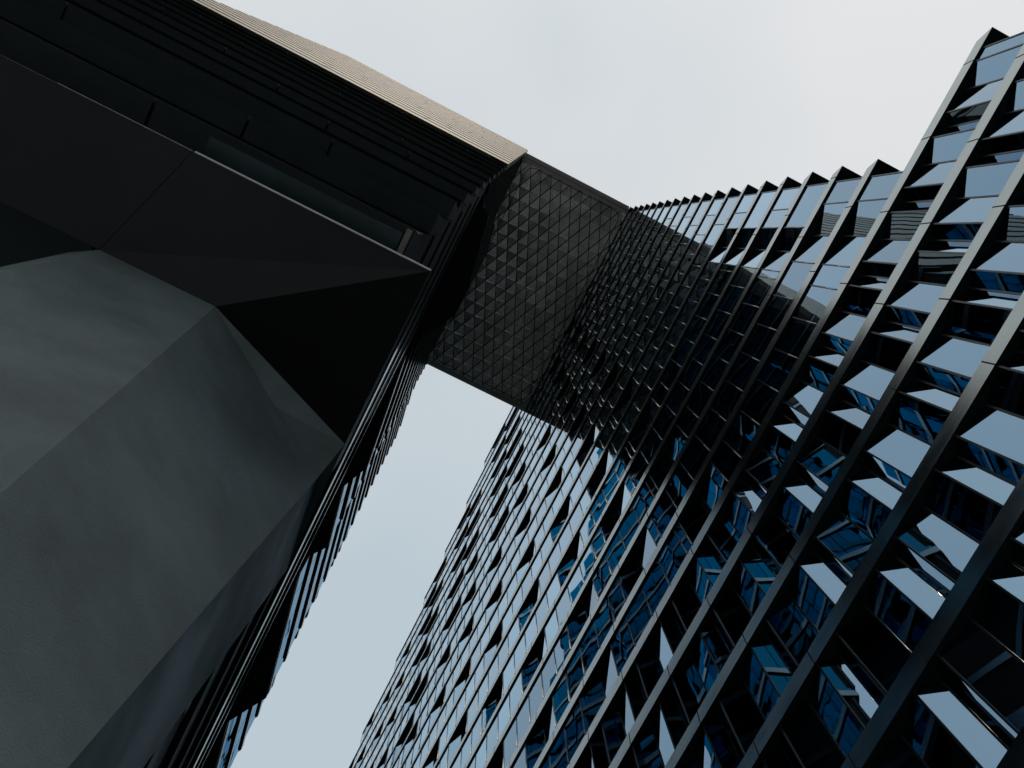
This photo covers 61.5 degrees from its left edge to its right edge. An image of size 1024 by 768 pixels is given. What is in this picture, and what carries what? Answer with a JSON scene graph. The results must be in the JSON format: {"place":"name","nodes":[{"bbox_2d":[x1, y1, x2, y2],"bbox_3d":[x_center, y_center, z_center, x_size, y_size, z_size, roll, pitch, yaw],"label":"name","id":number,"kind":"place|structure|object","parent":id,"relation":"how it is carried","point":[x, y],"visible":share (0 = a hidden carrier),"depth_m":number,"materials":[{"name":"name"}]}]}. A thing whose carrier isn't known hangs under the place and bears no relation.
{"place":"outdoors","nodes":[
{"label":"outdoors","id":0,"kind":"place"},
{"bbox_2d":[0,0,527,767],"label":"dark building","id":1,"kind":"structure","parent":0,"point":[242,256],"depth_m":14.61,"materials":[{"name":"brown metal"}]},
{"bbox_2d":[220,747,230,767],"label":"window","id":2,"kind":"structure","parent":1,"relation":"in","point":[223,765],"depth_m":50.73,"materials":[{"name":"blue glass"}]},
{"bbox_2d":[219,725,236,767],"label":"window","id":3,"kind":"structure","parent":1,"relation":"in","point":[229,743],"depth_m":49.93,"materials":[{"name":"blue glass"}]},
{"bbox_2d":[224,715,239,747],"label":"window","id":4,"kind":"structure","parent":1,"relation":"in","point":[235,720],"depth_m":49.40,"materials":[{"name":"blue glass"}]},
{"bbox_2d":[229,730,244,767],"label":"window","id":5,"kind":"structure","parent":1,"relation":"in","point":[237,747],"depth_m":54.24,"materials":[{"name":"blue glass"}]},
{"bbox_2d":[233,710,249,750],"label":"window","id":6,"kind":"structure","parent":1,"relation":"in","point":[243,726],"depth_m":54.08,"materials":[{"name":"blue glass"}]},
{"bbox_2d":[238,708,249,731],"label":"window","id":7,"kind":"structure","parent":1,"relation":"in","point":[245,713],"depth_m":53.30,"materials":[{"name":"blue glass"}]},
{"bbox_2d":[246,702,259,734],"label":"window","id":8,"kind":"structure","parent":1,"relation":"in","point":[254,714],"depth_m":58.07,"materials":[{"name":"blue glass"}]},
{"bbox_2d":[274,632,290,676],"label":"window","id":9,"kind":"structure","parent":1,"relation":"in","point":[283,651],"depth_m":49.07,"materials":[{"name":"blue glass"}]},
{"bbox_2d":[281,603,298,649],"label":"window","id":10,"kind":"structure","parent":1,"relation":"in","point":[291,621],"depth_m":48.72,"materials":[{"name":"blue glass"}]},
{"bbox_2d":[289,576,305,619],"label":"window","id":11,"kind":"structure","parent":1,"relation":"in","point":[298,594],"depth_m":48.48,"materials":[{"name":"blue glass"}]},
{"bbox_2d":[291,603,305,642],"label":"window","id":12,"kind":"structure","parent":1,"relation":"in","point":[299,619],"depth_m":52.94,"materials":[{"name":"blue glass"}]},
{"bbox_2d":[297,556,310,589],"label":"window","id":13,"kind":"structure","parent":1,"relation":"in","point":[304,571],"depth_m":48.18,"materials":[{"name":"blue glass"}]},
{"bbox_2d":[298,577,312,616],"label":"window","id":14,"kind":"structure","parent":1,"relation":"in","point":[306,593],"depth_m":52.62,"materials":[{"name":"blue glass"}]},
{"bbox_2d":[305,551,319,589],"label":"window","id":15,"kind":"structure","parent":1,"relation":"in","point":[314,563],"depth_m":52.37,"materials":[{"name":"blue glass"}]},
{"bbox_2d":[306,578,318,613],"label":"window","id":16,"kind":"structure","parent":1,"relation":"in","point":[314,589],"depth_m":56.87,"materials":[{"name":"blue glass"}]},
{"bbox_2d":[312,555,324,589],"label":"window","id":17,"kind":"structure","parent":1,"relation":"in","point":[320,565],"depth_m":56.54,"materials":[{"name":"blue glass"}]},
{"bbox_2d":[319,547,326,563],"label":"window","id":18,"kind":"structure","parent":1,"relation":"in","point":[324,550],"depth_m":56.04,"materials":[{"name":"blue glass"}]},
{"bbox_2d":[318,557,329,589],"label":"window","id":19,"kind":"structure","parent":1,"relation":"in","point":[325,568],"depth_m":60.70,"materials":[{"name":"blue glass"}]},
{"bbox_2d":[225,335,428,767],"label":"window","id":20,"kind":"structure","parent":1,"relation":"in","point":[369,466],"depth_m":69.40,"materials":[{"name":"black glass"}]},
{"bbox_2d":[325,535,335,564],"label":"window","id":21,"kind":"structure","parent":1,"relation":"in","point":[331,545],"depth_m":60.37,"materials":[{"name":"blue glass"}]},
{"bbox_2d":[331,521,339,541],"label":"window","id":22,"kind":"structure","parent":1,"relation":"in","point":[335,531],"depth_m":60.20,"materials":[{"name":"blue glass"}]},
{"bbox_2d":[334,492,347,529],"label":"window","id":23,"kind":"structure","parent":1,"relation":"in","point":[343,501],"depth_m":47.75,"materials":[{"name":"blue glass"}]},
{"bbox_2d":[342,481,350,499],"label":"window","id":24,"kind":"structure","parent":1,"relation":"in","point":[348,484],"depth_m":47.43,"materials":[{"name":"blue glass"}]},
{"bbox_2d":[347,474,358,506],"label":"window","id":25,"kind":"structure","parent":1,"relation":"in","point":[354,483],"depth_m":51.64,"materials":[{"name":"blue glass"}]},
{"bbox_2d":[358,470,364,485],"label":"window","id":26,"kind":"structure","parent":1,"relation":"in","point":[362,473],"depth_m":55.51,"materials":[{"name":"blue glass"}]},
{"bbox_2d":[392,371,402,397],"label":"window","id":27,"kind":"structure","parent":1,"relation":"in","point":[402,371],"depth_m":47.10,"materials":[{"name":"black glass"}]},
{"bbox_2d":[427,153,628,410],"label":"skybridge","id":28,"kind":"object","parent":1,"relation":"attached to","point":[555,230],"visible":0.92,"depth_m":108.43,"materials":[{"name":"metal"}]},
{"bbox_2d":[215,0,1023,767],"label":"sky","id":29,"kind":"structure","parent":0,"point":[639,102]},
{"bbox_2d":[349,27,1023,767],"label":"glass tower","id":30,"kind":"structure","parent":0,"point":[747,491],"depth_m":32.92,"materials":[{"name":"glass"}]},
{"bbox_2d":[522,651,537,692],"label":"window","id":31,"kind":"structure","parent":30,"relation":"in","point":[531,666],"depth_m":51.80,"materials":[{"name":"blue glass"}]},
{"bbox_2d":[353,186,800,767],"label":"window","id":32,"kind":"structure","parent":30,"relation":"in","point":[784,200],"depth_m":67.30,"materials":[{"name":"blue glass"}]},
{"bbox_2d":[580,674,604,731],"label":"window","id":33,"kind":"structure","parent":30,"relation":"in","point":[593,697],"depth_m":39.38,"materials":[{"name":"blue glass"}]},
{"bbox_2d":[600,506,619,541],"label":"window","id":34,"kind":"structure","parent":30,"relation":"in","point":[607,526],"depth_m":50.25,"materials":[{"name":"black glass"}]},
{"bbox_2d":[602,705,625,761],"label":"window","id":35,"kind":"structure","parent":30,"relation":"in","point":[614,733],"depth_m":35.32,"materials":[{"name":"black glass"}]},
{"bbox_2d":[633,726,662,767],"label":"window","id":36,"kind":"structure","parent":30,"relation":"in","point":[646,750],"depth_m":31.62,"materials":[{"name":"blue glass"}]},
{"bbox_2d":[636,644,662,697],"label":"window","id":37,"kind":"structure","parent":30,"relation":"in","point":[650,669],"depth_m":34.86,"materials":[{"name":"black glass"}]},
{"bbox_2d":[666,382,688,413],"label":"window","id":38,"kind":"structure","parent":30,"relation":"in","point":[679,393],"depth_m":48.71,"materials":[{"name":"black glass"}]},
{"bbox_2d":[678,358,701,389],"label":"window","id":39,"kind":"structure","parent":30,"relation":"in","point":[692,369],"depth_m":48.50,"materials":[{"name":"black glass"}]},
{"bbox_2d":[673,658,706,722],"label":"window","id":40,"kind":"structure","parent":30,"relation":"in","point":[690,688],"depth_m":30.70,"materials":[{"name":"black glass"}]},
{"bbox_2d":[679,496,710,543],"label":"window","id":41,"kind":"structure","parent":30,"relation":"in","point":[693,520],"depth_m":37.93,"materials":[{"name":"black glass"}]},
{"bbox_2d":[691,334,715,363],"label":"window","id":42,"kind":"structure","parent":30,"relation":"in","point":[706,343],"depth_m":48.29,"materials":[{"name":"black glass"}]},
{"bbox_2d":[695,727,718,767],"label":"window","id":43,"kind":"structure","parent":30,"relation":"in","point":[705,756],"depth_m":27.63,"materials":[{"name":"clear glass"}]},
{"bbox_2d":[705,310,729,338],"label":"window","id":44,"kind":"structure","parent":30,"relation":"in","point":[720,318],"depth_m":48.06,"materials":[{"name":"black glass"}]},
{"bbox_2d":[704,715,739,767],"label":"window","id":45,"kind":"structure","parent":30,"relation":"in","point":[725,752],"depth_m":26.96,"materials":[{"name":"black glass"}]},
{"bbox_2d":[718,286,743,312],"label":"window","id":46,"kind":"structure","parent":30,"relation":"in","point":[733,293],"depth_m":47.82,"materials":[{"name":"black glass"}]},
{"bbox_2d":[713,587,751,645],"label":"window","id":47,"kind":"structure","parent":30,"relation":"in","point":[733,615],"depth_m":30.23,"materials":[{"name":"black glass"}]},
{"bbox_2d":[724,411,758,456],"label":"window","id":48,"kind":"structure","parent":30,"relation":"in","point":[743,429],"depth_m":37.07,"materials":[{"name":"black glass"}]},
{"bbox_2d":[719,676,764,753],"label":"window","id":49,"kind":"structure","parent":30,"relation":"in","point":[746,720],"depth_m":26.59,"materials":[{"name":"black glass"}]},
{"bbox_2d":[732,561,764,615],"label":"window","id":50,"kind":"structure","parent":30,"relation":"in","point":[744,585],"depth_m":30.08,"materials":[{"name":"blue glass"}]},
{"bbox_2d":[492,33,1023,767],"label":"window","id":51,"kind":"structure","parent":30,"relation":"in","point":[818,374],"depth_m":35.65,"materials":[{"name":"glass"}]},
{"bbox_2d":[740,380,777,423],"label":"window","id":52,"kind":"structure","parent":30,"relation":"in","point":[758,402],"depth_m":36.83,"materials":[{"name":"black glass"}]},
{"bbox_2d":[743,191,775,227],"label":"window","id":53,"kind":"structure","parent":30,"relation":"in","point":[764,199],"depth_m":50.85,"materials":[{"name":"blue glass"}]},
{"bbox_2d":[741,648,778,718],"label":"window","id":54,"kind":"structure","parent":30,"relation":"in","point":[763,692],"depth_m":26.44,"materials":[{"name":"blue glass"}]},
{"bbox_2d":[751,636,791,694],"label":"window","id":55,"kind":"structure","parent":30,"relation":"in","point":[767,655],"depth_m":26.36,"materials":[{"name":"blue glass"}]},
{"bbox_2d":[754,514,797,566],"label":"window","id":56,"kind":"structure","parent":30,"relation":"in","point":[774,535],"depth_m":29.77,"materials":[{"name":"black glass"}]},
{"bbox_2d":[758,349,796,390],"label":"window","id":57,"kind":"structure","parent":30,"relation":"in","point":[777,368],"depth_m":36.60,"materials":[{"name":"black glass"}]},
{"bbox_2d":[766,595,817,664],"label":"window","id":58,"kind":"structure","parent":30,"relation":"in","point":[791,626],"depth_m":26.13,"materials":[{"name":"blue glass"}]},
{"bbox_2d":[774,487,811,536],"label":"window","id":59,"kind":"structure","parent":30,"relation":"in","point":[788,509],"depth_m":29.63,"materials":[{"name":"blue glass"}]},
{"bbox_2d":[775,318,815,356],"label":"window","id":60,"kind":"structure","parent":30,"relation":"in","point":[797,332],"depth_m":36.37,"materials":[{"name":"black glass"}]},
{"bbox_2d":[788,565,833,630],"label":"window","id":61,"kind":"structure","parent":30,"relation":"in","point":[804,592],"depth_m":25.97,"materials":[{"name":"blue glass"}]},
{"bbox_2d":[781,700,844,767],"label":"window","id":62,"kind":"structure","parent":30,"relation":"in","point":[809,739],"depth_m":22.74,"materials":[{"name":"black glass"}]},
{"bbox_2d":[793,286,835,322],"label":"window","id":63,"kind":"structure","parent":30,"relation":"in","point":[815,300],"depth_m":36.15,"materials":[{"name":"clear glass"}]},
{"bbox_2d":[797,439,844,484],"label":"window","id":64,"kind":"structure","parent":30,"relation":"in","point":[819,458],"depth_m":29.30,"materials":[{"name":"blue glass"}]},
{"bbox_2d":[799,553,845,603],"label":"window","id":65,"kind":"structure","parent":30,"relation":"in","point":[817,570],"depth_m":25.88,"materials":[{"name":"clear glass"}]},
{"bbox_2d":[807,667,862,757],"bbox_3d":[8.380,8.551,22.365,0.050,3.123,0.988,13,-80,-3],"label":"window","id":66,"kind":"structure","parent":30,"relation":"in","point":[839,721],"depth_m":22.32,"materials":[{"name":"blue glass"}]},
{"bbox_2d":[818,411,860,455],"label":"window","id":67,"kind":"structure","parent":30,"relation":"in","point":[839,434],"depth_m":29.15,"materials":[{"name":"black glass"}]},
{"bbox_2d":[815,511,872,572],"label":"window","id":68,"kind":"structure","parent":30,"relation":"in","point":[845,540],"depth_m":25.66,"materials":[{"name":"blue glass"}]},
{"bbox_2d":[819,653,877,726],"bbox_3d":[8.749,7.886,22.254,0.584,3.123,0.050,-35,-81,5],"label":"window","id":69,"kind":"structure","parent":30,"relation":"in","point":[859,700],"depth_m":22.23,"materials":[{"name":"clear glass"}]},
{"bbox_2d":[841,286,881,315],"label":"window","id":70,"kind":"structure","parent":30,"relation":"in","point":[857,300],"depth_m":32.39,"materials":[{"name":"black glass"}]},
{"bbox_2d":[837,637,885,702],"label":"window","id":71,"kind":"structure","parent":30,"relation":"in","point":[867,680],"depth_m":22.16,"materials":[{"name":"black glass"}]},
{"bbox_2d":[838,480,890,538],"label":"window","id":72,"kind":"structure","parent":30,"relation":"in","point":[868,514],"depth_m":25.50,"materials":[{"name":"blue glass"}]},
{"bbox_2d":[845,200,886,234],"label":"window","id":73,"kind":"structure","parent":30,"relation":"in","point":[865,213],"depth_m":35.77,"materials":[{"name":"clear glass"}]},
{"bbox_2d":[841,362,894,399],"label":"window","id":74,"kind":"structure","parent":30,"relation":"in","point":[872,381],"depth_m":28.84,"materials":[{"name":"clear glass"}]},
{"bbox_2d":[838,606,910,691],"bbox_3d":[9.308,6.735,22.060,0.050,3.123,1.027,39,-83,-7],"label":"window","id":75,"kind":"structure","parent":30,"relation":"in","point":[877,649],"depth_m":22.01,"materials":[{"name":"black glass"}]},
{"bbox_2d":[848,468,901,508],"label":"window","id":76,"kind":"structure","parent":30,"relation":"in","point":[881,490],"depth_m":25.42,"materials":[{"name":"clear glass"}]},
{"bbox_2d":[862,333,911,371],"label":"window","id":77,"kind":"structure","parent":30,"relation":"in","point":[882,351],"depth_m":28.69,"materials":[{"name":"black glass"}]},
{"bbox_2d":[864,571,930,651],"bbox_3d":[9.783,5.803,21.903,0.050,3.123,0.988,13,-80,-3],"label":"window","id":78,"kind":"structure","parent":30,"relation":"in","point":[904,620],"depth_m":21.84,"materials":[{"name":"black glass"}]},
{"bbox_2d":[865,425,929,476],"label":"window","id":79,"kind":"structure","parent":30,"relation":"in","point":[895,447],"depth_m":25.19,"materials":[{"name":"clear glass"}]},
{"bbox_2d":[882,212,926,238],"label":"window","id":80,"kind":"structure","parent":30,"relation":"in","point":[899,225],"depth_m":31.93,"materials":[{"name":"grey glass"}]},
{"bbox_2d":[877,557,944,618],"bbox_3d":[10.154,5.139,21.791,0.584,3.123,0.050,-35,-81,5],"label":"window","id":81,"kind":"structure","parent":30,"relation":"in","point":[929,600],"depth_m":21.76,"materials":[{"name":"blue glass"}]},
{"bbox_2d":[887,282,944,312],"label":"window","id":82,"kind":"structure","parent":30,"relation":"in","point":[916,296],"depth_m":28.38,"materials":[{"name":"blue glass"}]},
{"bbox_2d":[889,392,949,443],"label":"window","id":83,"kind":"structure","parent":30,"relation":"in","point":[918,418],"depth_m":25.04,"materials":[{"name":"blue glass"}]},
{"bbox_2d":[895,538,953,595],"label":"window","id":84,"kind":"structure","parent":30,"relation":"in","point":[938,580],"depth_m":21.69,"materials":[{"name":"blue glass"}]},
{"bbox_2d":[900,380,959,410],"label":"window","id":85,"kind":"structure","parent":30,"relation":"in","point":[947,400],"depth_m":24.95,"materials":[{"name":"blue glass"}]},
{"bbox_2d":[908,252,964,284],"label":"window","id":86,"kind":"structure","parent":30,"relation":"in","point":[938,268],"depth_m":28.22,"materials":[{"name":"black glass"}]},
{"bbox_2d":[896,508,978,580],"bbox_3d":[10.713,3.987,21.597,0.050,3.123,1.027,39,-83,-7],"label":"window","id":87,"kind":"structure","parent":30,"relation":"in","point":[948,549],"depth_m":21.54,"materials":[{"name":"blue glass"}]},
{"bbox_2d":[900,695,978,767],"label":"window","id":88,"kind":"structure","parent":30,"relation":"in","point":[922,731],"depth_m":18.73,"materials":[{"name":"black glass"}]},
{"bbox_2d":[916,363,969,393],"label":"window","id":89,"kind":"structure","parent":30,"relation":"in","point":[940,378],"depth_m":24.87,"materials":[{"name":"blue glass"}]},
{"bbox_2d":[924,130,973,163],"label":"window","id":90,"kind":"structure","parent":30,"relation":"in","point":[945,148],"depth_m":31.46,"materials":[{"name":"blue glass"}]},
{"bbox_2d":[917,335,989,376],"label":"window","id":91,"kind":"structure","parent":30,"relation":"in","point":[962,357],"depth_m":24.73,"materials":[{"name":"blue glass"}]},
{"bbox_2d":[916,678,1006,767],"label":"window","id":92,"kind":"structure","parent":30,"relation":"in","point":[984,747],"depth_m":18.12,"materials":[{"name":"blue glass"}]},
{"bbox_2d":[924,471,1001,541],"bbox_3d":[11.187,3.056,21.440,0.050,3.123,0.988,13,-80,-3],"label":"window","id":93,"kind":"structure","parent":30,"relation":"in","point":[972,513],"depth_m":21.39,"materials":[{"name":"black glass"}]},
{"bbox_2d":[934,197,997,222],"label":"window","id":94,"kind":"structure","parent":30,"relation":"in","point":[973,209],"depth_m":27.92,"materials":[{"name":"blue glass"}]},
{"bbox_2d":[937,457,1014,504],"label":"window","id":95,"kind":"structure","parent":30,"relation":"in","point":[979,480],"depth_m":21.30,"materials":[{"name":"blue glass"}]},
{"bbox_2d":[942,302,1010,343],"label":"window","id":96,"kind":"structure","parent":30,"relation":"in","point":[982,324],"depth_m":24.57,"materials":[{"name":"black glass"}]},
{"bbox_2d":[938,658,1017,746],"bbox_3d":[9.758,6.697,18.099,0.050,3.123,0.498,-6,-80,0],"label":"window","id":97,"kind":"structure","parent":30,"relation":"in","point":[978,706],"depth_m":18.03,"materials":[{"name":"black glass"}]},
{"bbox_2d":[939,622,1023,731],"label":"window","id":98,"kind":"structure","parent":30,"relation":"in","point":[983,663],"depth_m":18.09,"materials":[{"name":"black glass"}]},
{"bbox_2d":[956,162,1017,197],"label":"window","id":99,"kind":"structure","parent":30,"relation":"in","point":[985,180],"depth_m":27.76,"materials":[{"name":"blue glass"}]},
{"bbox_2d":[954,289,1020,308],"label":"window","id":100,"kind":"structure","parent":30,"relation":"in","point":[1005,300],"depth_m":24.50,"materials":[{"name":"blue glass"}]},
{"bbox_2d":[956,437,1023,483],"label":"window","id":101,"kind":"structure","parent":30,"relation":"in","point":[1011,471],"depth_m":21.23,"materials":[{"name":"blue glass"}]},
{"bbox_2d":[957,406,1023,463],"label":"window","id":102,"kind":"structure","parent":30,"relation":"in","point":[1000,432],"depth_m":21.42,"materials":[{"name":"blue glass"}]},
{"bbox_2d":[967,45,1022,87],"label":"window","id":103,"kind":"structure","parent":30,"relation":"in","point":[995,67],"depth_m":30.99,"materials":[{"name":"blue glass"}]},
{"bbox_2d":[970,271,1023,292],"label":"window","id":104,"kind":"structure","parent":30,"relation":"in","point":[984,280],"depth_m":24.51,"materials":[{"name":"blue glass"}]},
{"bbox_2d":[972,579,1023,660],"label":"window","id":105,"kind":"structure","parent":30,"relation":"in","point":[1002,616],"depth_m":18.47,"materials":[{"name":"black glass"}]},
{"bbox_2d":[972,242,1023,272],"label":"window","id":106,"kind":"structure","parent":30,"relation":"in","point":[1009,257],"depth_m":24.75,"materials":[{"name":"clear glass"}]},
{"bbox_2d":[981,133,1023,155],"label":"window","id":107,"kind":"structure","parent":30,"relation":"in","point":[1012,142],"depth_m":27.84,"materials":[{"name":"black glass"}]},
{"bbox_2d":[983,110,1023,137],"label":"window","id":108,"kind":"structure","parent":30,"relation":"in","point":[1011,122],"depth_m":28.06,"materials":[{"name":"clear glass"}]},
{"bbox_2d":[986,367,1023,416],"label":"window","id":109,"kind":"structure","parent":30,"relation":"in","point":[1006,392],"depth_m":21.79,"materials":[{"name":"black glass"}]},
{"bbox_2d":[996,207,1023,240],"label":"window","id":110,"kind":"structure","parent":30,"relation":"in","point":[1012,226],"depth_m":25.09,"materials":[{"name":"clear glass"}]}
]}

